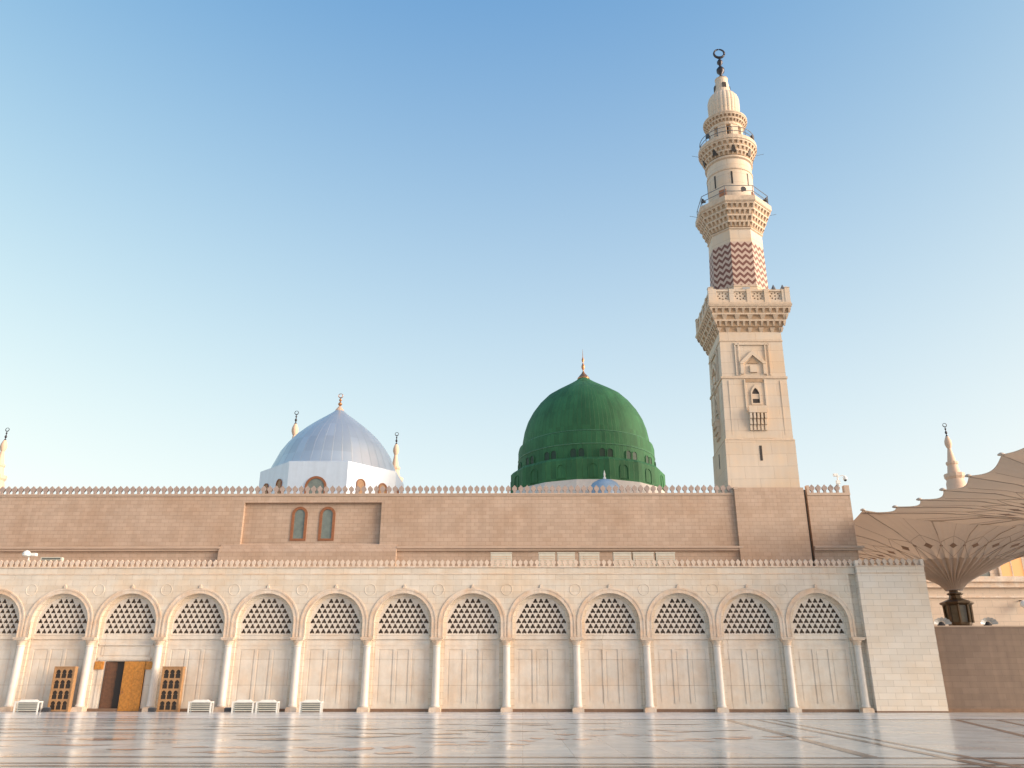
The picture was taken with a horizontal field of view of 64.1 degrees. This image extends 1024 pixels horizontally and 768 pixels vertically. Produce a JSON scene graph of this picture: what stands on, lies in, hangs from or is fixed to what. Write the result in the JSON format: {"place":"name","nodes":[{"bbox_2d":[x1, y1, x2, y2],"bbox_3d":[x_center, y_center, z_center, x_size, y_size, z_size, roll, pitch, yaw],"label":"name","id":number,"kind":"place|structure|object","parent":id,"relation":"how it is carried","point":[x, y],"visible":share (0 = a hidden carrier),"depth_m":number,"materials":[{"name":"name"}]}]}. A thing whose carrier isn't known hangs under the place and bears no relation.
{"place":"outdoors","nodes":[
{"label":"outdoors","id":0,"kind":"place"},
{"bbox_2d":[0,484,864,566],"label":"prayer hall","id":1,"kind":"structure","parent":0,"point":[779,524],"depth_m":66.84,"materials":[{"name":"beige stone"}]},
{"bbox_2d":[289,507,307,540],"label":"window","id":2,"kind":"structure","parent":1,"relation":"in","point":[297,531],"depth_m":67.29,"materials":[{"name":"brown wood"}]},
{"bbox_2d":[318,507,335,540],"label":"window","id":3,"kind":"structure","parent":1,"relation":"in","point":[325,531],"depth_m":67.25,"materials":[{"name":"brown wood"}]},
{"bbox_2d":[259,394,403,493],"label":"silver dome","id":4,"kind":"structure","parent":1,"relation":"on","point":[338,446],"depth_m":81.48,"materials":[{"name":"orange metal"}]},
{"bbox_2d":[275,479,281,493],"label":"window","id":5,"kind":"structure","parent":4,"relation":"in","point":[279,482],"depth_m":79.88,"materials":[{"name":"brown wood"}]},
{"bbox_2d":[304,476,326,493],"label":"window","id":6,"kind":"structure","parent":4,"relation":"in","point":[316,481],"depth_m":78.86,"materials":[{"name":"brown wood"}]},
{"bbox_2d":[355,479,365,493],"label":"window","id":7,"kind":"structure","parent":4,"relation":"in","point":[360,482],"depth_m":79.92,"materials":[{"name":"brown wood"}]},
{"bbox_2d":[378,483,386,492],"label":"window","id":8,"kind":"structure","parent":4,"relation":"in","point":[381,484],"depth_m":81.70,"materials":[{"name":"brown wood"}]},
{"bbox_2d":[510,349,665,492],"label":"green dome","id":9,"kind":"structure","parent":1,"relation":"on","point":[584,430],"depth_m":79.18,"materials":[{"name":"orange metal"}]},
{"bbox_2d":[526,457,529,464],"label":"window","id":10,"kind":"structure","parent":9,"relation":"in","point":[527,459],"depth_m":80.79,"materials":[{"name":"glass"}]},
{"bbox_2d":[530,455,534,463],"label":"window","id":11,"kind":"structure","parent":9,"relation":"in","point":[532,460],"depth_m":80.21,"materials":[{"name":"glass"}]},
{"bbox_2d":[544,452,549,460],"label":"window","id":12,"kind":"structure","parent":9,"relation":"in","point":[546,455],"depth_m":78.88,"materials":[{"name":"glass"}]},
{"bbox_2d":[550,450,556,459],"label":"window","id":13,"kind":"structure","parent":9,"relation":"in","point":[553,455],"depth_m":78.49,"materials":[{"name":"glass"}]},
{"bbox_2d":[569,448,576,456],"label":"window","id":14,"kind":"structure","parent":9,"relation":"in","point":[573,452],"depth_m":77.75,"materials":[{"name":"glass"}]},
{"bbox_2d":[578,448,584,456],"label":"window","id":15,"kind":"structure","parent":9,"relation":"in","point":[581,451],"depth_m":77.59,"materials":[{"name":"glass"}]},
{"bbox_2d":[599,448,605,456],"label":"window","id":16,"kind":"structure","parent":9,"relation":"in","point":[602,451],"depth_m":77.56,"materials":[{"name":"glass"}]},
{"bbox_2d":[606,448,613,456],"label":"window","id":17,"kind":"structure","parent":9,"relation":"in","point":[610,453],"depth_m":77.71,"materials":[{"name":"glass"}]},
{"bbox_2d":[625,450,631,458],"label":"window","id":18,"kind":"structure","parent":9,"relation":"in","point":[628,455],"depth_m":78.40,"materials":[{"name":"glass"}]},
{"bbox_2d":[632,451,637,459],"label":"window","id":19,"kind":"structure","parent":9,"relation":"in","point":[634,455],"depth_m":78.82,"materials":[{"name":"glass"}]},
{"bbox_2d":[591,471,620,492],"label":"blue dome","id":20,"kind":"structure","parent":1,"relation":"on","point":[605,482],"depth_m":72.29,"materials":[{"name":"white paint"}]},
{"bbox_2d":[690,49,799,492],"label":"minaret","id":21,"kind":"object","parent":1,"relation":"on","point":[740,321],"visible":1,"depth_m":72.77,"materials":[{"name":"stone"}]},
{"bbox_2d":[710,348,723,468],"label":"carved window","id":22,"kind":"structure","parent":21,"relation":"in","point":[714,367],"depth_m":73.00,"materials":[{"name":"stone"}]},
{"bbox_2d":[719,189,725,197],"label":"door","id":23,"kind":"structure","parent":21,"relation":"in","point":[724,193],"depth_m":78.74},
{"bbox_2d":[728,342,785,460],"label":"carved window","id":24,"kind":"structure","parent":21,"relation":"in","point":[756,408],"depth_m":70.45,"materials":[{"name":"stone"}]},
{"bbox_2d":[833,474,846,485],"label":"security camera","id":25,"kind":"object","parent":1,"relation":"attached to","point":[844,479],"visible":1,"depth_m":67.51,"materials":[{"name":"white paint"}]},
{"bbox_2d":[0,718,1023,767],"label":"plaza floor","id":26,"kind":"structure","parent":0,"point":[960,738],"depth_m":24.27,"materials":[{"name":"stone"}]},
{"bbox_2d":[0,723,736,739],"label":"brown marble inlay","id":27,"kind":"object","parent":26,"relation":"on","point":[326,733],"visible":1,"depth_m":31.39,"materials":[{"name":"brown stone"}]},
{"bbox_2d":[0,729,814,753],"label":"red marble inlay","id":28,"kind":"object","parent":26,"relation":"on","point":[320,750],"visible":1,"depth_m":22.98,"materials":[{"name":"red stone"}]},
{"bbox_2d":[0,718,1023,767],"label":"marble bands","id":29,"kind":"object","parent":26,"relation":"on","point":[509,757],"visible":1,"depth_m":17.05,"materials":[{"name":"grey stone"}]},
{"bbox_2d":[727,720,1023,767],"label":"brown marble bands","id":30,"kind":"object","parent":26,"relation":"on","point":[860,753],"visible":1,"depth_m":23.52,"materials":[{"name":"brown stone"}]},
{"bbox_2d":[0,712,1023,718],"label":"pale paving","id":31,"kind":"structure","parent":0,"point":[561,715],"depth_m":49.28,"materials":[{"name":"stone"}]},
{"bbox_2d":[13,700,42,711],"bbox_3d":[-33.323,22.167,56.362,1.700,0.800,0.540,0,-21,1],"label":"slatted rack","id":32,"kind":"object","parent":31,"relation":"on","point":[28,705],"visible":0.93,"depth_m":56.37,"materials":[{"name":"white paint"}]},
{"bbox_2d":[42,707,50,711],"bbox_3d":[-32.072,22.435,56.406,0.440,0.290,0.300,0,-21,1],"label":"floor box","id":33,"kind":"object","parent":31,"relation":"on","point":[46,709],"visible":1,"depth_m":56.28,"materials":[{"name":"grey plastic"}]},
{"bbox_2d":[47,666,77,711],"bbox_3d":[-31.514,21.387,57.384,1.490,2.980,0.390,0,-21,1],"label":"lattice leaf","id":34,"kind":"object","parent":31,"relation":"on","point":[62,689],"visible":0.98,"depth_m":57.28,"materials":[{"name":"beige wood"}]},
{"bbox_2d":[148,707,155,711],"bbox_3d":[-24.772,22.409,56.322,0.440,0.290,0.300,0,-21,1],"label":"floor box","id":35,"kind":"object","parent":31,"relation":"on","point":[151,709],"visible":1,"depth_m":56.20,"materials":[{"name":"grey plastic"}]},
{"bbox_2d":[156,666,185,711],"bbox_3d":[-23.865,21.359,57.295,1.490,2.980,0.390,0,-21,1],"label":"lattice leaf","id":36,"kind":"object","parent":31,"relation":"on","point":[171,689],"visible":0.98,"depth_m":57.16,"materials":[{"name":"beige wood"}]},
{"bbox_2d":[187,700,213,711],"bbox_3d":[-21.374,22.124,56.225,1.600,0.800,0.540,0,-21,1],"label":"slatted rack","id":37,"kind":"object","parent":31,"relation":"on","point":[202,705],"visible":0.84,"depth_m":56.07,"materials":[{"name":"white paint"}]},
{"bbox_2d":[224,707,230,711],"bbox_3d":[-19.523,22.390,56.261,0.440,0.290,0.300,0,-21,1],"label":"floor box","id":38,"kind":"object","parent":31,"relation":"on","point":[227,709],"visible":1,"depth_m":56.12,"materials":[{"name":"grey plastic"}]},
{"bbox_2d":[231,700,255,711],"bbox_3d":[-18.424,22.113,56.191,1.500,0.800,0.540,0,-21,1],"label":"slatted rack","id":39,"kind":"object","parent":31,"relation":"on","point":[244,705],"visible":0.93,"depth_m":56.09,"materials":[{"name":"white paint"}]},
{"bbox_2d":[255,700,279,711],"bbox_3d":[-16.774,22.107,56.172,1.500,0.800,0.540,0,-21,1],"label":"slatted rack","id":40,"kind":"object","parent":31,"relation":"on","point":[268,705],"visible":0.95,"depth_m":56.08,"materials":[{"name":"white paint"}]},
{"bbox_2d":[299,700,323,711],"bbox_3d":[-13.775,22.096,56.137,1.520,0.800,0.540,0,-21,1],"label":"slatted rack","id":41,"kind":"object","parent":31,"relation":"on","point":[310,705],"visible":0.93,"depth_m":56.05,"materials":[{"name":"white paint"}]},
{"bbox_2d":[0,558,948,712],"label":"arcade building","id":42,"kind":"structure","parent":31,"relation":"on","point":[855,636],"depth_m":59.04,"materials":[{"name":"stone"}]},
{"bbox_2d":[22,550,37,560],"bbox_3d":[-36.053,13.008,60.997,1.000,1.200,0.585,0,-21,1],"label":"security camera","id":43,"kind":"object","parent":42,"relation":"on","point":[27,553],"visible":1,"depth_m":61.02,"materials":[{"name":"white paint"}]},
{"bbox_2d":[40,557,63,560],"bbox_3d":[-34.449,13.347,61.213,1.600,0.720,0.320,0,-21,1],"label":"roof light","id":44,"kind":"object","parent":42,"relation":"on","point":[51,558],"visible":1,"depth_m":61.16,"materials":[{"name":"grey metal"}]},
{"bbox_2d":[99,662,117,707],"bbox_3d":[-28.494,21.599,58.504,1.420,3.310,0.141,9,-22,-23],"label":"door leaf","id":45,"kind":"structure","parent":42,"relation":"in","point":[108,686],"depth_m":58.36,"materials":[{"name":"brown wood"}]},
{"bbox_2d":[108,661,145,707],"bbox_3d":[-27.725,21.599,58.488,2.946,3.360,0.010,0,-21,1],"label":"doorway","id":46,"kind":"structure","parent":42,"relation":"in","point":[116,690],"depth_m":58.53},
{"bbox_2d":[117,661,145,710],"bbox_3d":[-27.034,21.475,58.168,1.500,3.310,0.141,0,-21,1],"label":"door leaf","id":47,"kind":"structure","parent":42,"relation":"in","point":[133,673],"depth_m":58.12,"materials":[{"name":"brown wood"}]},
{"bbox_2d":[490,552,511,565],"bbox_3d":[-0.830,14.018,63.743,1.690,1.680,0.760,0,-21,1],"label":"air conditioner","id":48,"kind":"object","parent":42,"relation":"on","point":[501,556],"visible":0.44,"depth_m":63.58,"materials":[{"name":"beige metal"}]},
{"bbox_2d":[538,552,554,565],"bbox_3d":[2.710,14.005,63.703,1.310,1.680,0.760,0,-21,1],"label":"air conditioner","id":49,"kind":"object","parent":42,"relation":"on","point":[546,556],"visible":0.44,"depth_m":63.53,"materials":[{"name":"beige metal"}]},
{"bbox_2d":[557,552,574,565],"bbox_3d":[4.210,13.999,63.685,1.410,1.680,0.760,0,-21,1],"label":"air conditioner","id":50,"kind":"object","parent":42,"relation":"on","point":[563,556],"visible":0.38,"depth_m":63.52,"materials":[{"name":"beige metal"}]},
{"bbox_2d":[578,552,599,565],"bbox_3d":[6.009,13.993,63.665,1.610,1.680,0.760,0,-21,1],"label":"air conditioner","id":51,"kind":"object","parent":42,"relation":"on","point":[588,556],"visible":0.34,"depth_m":63.50,"materials":[{"name":"beige metal"}]},
{"bbox_2d":[612,552,630,565],"bbox_3d":[8.559,13.984,63.635,1.410,1.680,0.760,0,-21,1],"label":"air conditioner","id":52,"kind":"object","parent":42,"relation":"on","point":[622,556],"visible":0.35,"depth_m":63.47,"materials":[{"name":"beige metal"}]},
{"bbox_2d":[631,552,653,565],"bbox_3d":[10.194,13.978,63.617,1.640,1.680,0.760,0,-21,1],"label":"air conditioner","id":53,"kind":"object","parent":42,"relation":"on","point":[641,556],"visible":0.41,"depth_m":63.45,"materials":[{"name":"beige metal"}]},
{"bbox_2d":[654,552,674,565],"bbox_3d":[11.909,13.972,63.597,1.510,1.680,0.760,0,-21,1],"label":"air conditioner","id":54,"kind":"object","parent":42,"relation":"on","point":[663,556],"visible":0.42,"depth_m":63.43,"materials":[{"name":"beige metal"}]},
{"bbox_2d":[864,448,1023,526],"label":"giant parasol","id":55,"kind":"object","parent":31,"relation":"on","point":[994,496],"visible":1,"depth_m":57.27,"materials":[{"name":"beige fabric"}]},
{"bbox_2d":[0,0,1023,519],"label":"sky","id":56,"kind":"structure","parent":0,"point":[221,221],"materials":[{"name":"blue"}]},
{"bbox_2d":[926,557,1023,625],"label":"building","id":57,"kind":"structure","parent":0,"point":[997,594],"depth_m":108.19,"materials":[{"name":"stone"}]},
{"bbox_2d":[981,570,992,575],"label":"window","id":58,"kind":"structure","parent":57,"relation":"in","point":[989,573],"depth_m":110.23,"materials":[{"name":"grey glass"}]},
{"bbox_2d":[997,557,1023,575],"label":"window","id":59,"kind":"structure","parent":57,"relation":"in","point":[1015,567],"depth_m":110.45,"materials":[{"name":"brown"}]},
{"bbox_2d":[1019,600,1023,607],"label":"wall lamp","id":60,"kind":"object","parent":57,"relation":"attached to","point":[1021,603],"visible":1,"depth_m":106.74,"materials":[{"name":"white paint"}]},
{"label":"ground","id":61,"kind":"structure","parent":0,"visible":0},
{"bbox_2d":[0,428,9,487],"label":"distant minaret","id":62,"kind":"object","parent":61,"relation":"on","point":[3,448],"visible":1,"depth_m":176.36,"materials":[{"name":"beige stone"}]},
{"bbox_2d":[292,411,298,437],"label":"distant minaret","id":63,"kind":"object","parent":61,"relation":"on","point":[294,429],"visible":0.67,"depth_m":177.93,"materials":[{"name":"beige stone"}]},
{"bbox_2d":[393,432,402,480],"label":"distant minaret","id":64,"kind":"object","parent":61,"relation":"on","point":[395,458],"visible":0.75,"depth_m":175.50,"materials":[{"name":"beige stone"}]},
{"bbox_2d":[854,508,1023,625],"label":"giant parasol","id":65,"kind":"object","parent":61,"relation":"on","point":[957,558],"visible":0.71,"depth_m":73.19,"materials":[{"name":"beige fabric"}]},
{"bbox_2d":[942,423,965,488],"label":"distant minaret","id":66,"kind":"object","parent":61,"relation":"on","point":[954,476],"visible":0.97,"depth_m":172.57,"materials":[{"name":"beige stone"}]},
{"bbox_2d":[934,626,1023,712],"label":"boundary wall","id":67,"kind":"structure","parent":61,"relation":"on","point":[982,667],"depth_m":57.85,"materials":[{"name":"beige stone"}]},
{"bbox_2d":[934,617,951,625],"bbox_3d":[31.098,17.238,59.352,1.292,0.612,0.533,0,-21,1],"label":"shell floodlight","id":68,"kind":"object","parent":67,"relation":"on","point":[939,623],"visible":0.98,"depth_m":59.17,"materials":[{"name":"grey plastic"}]},
{"bbox_2d":[980,617,997,625],"bbox_3d":[34.448,17.226,59.313,1.292,0.612,0.533,0,-21,1],"label":"shell floodlight","id":69,"kind":"object","parent":67,"relation":"on","point":[991,620],"visible":0.98,"depth_m":59.13,"materials":[{"name":"grey plastic"}]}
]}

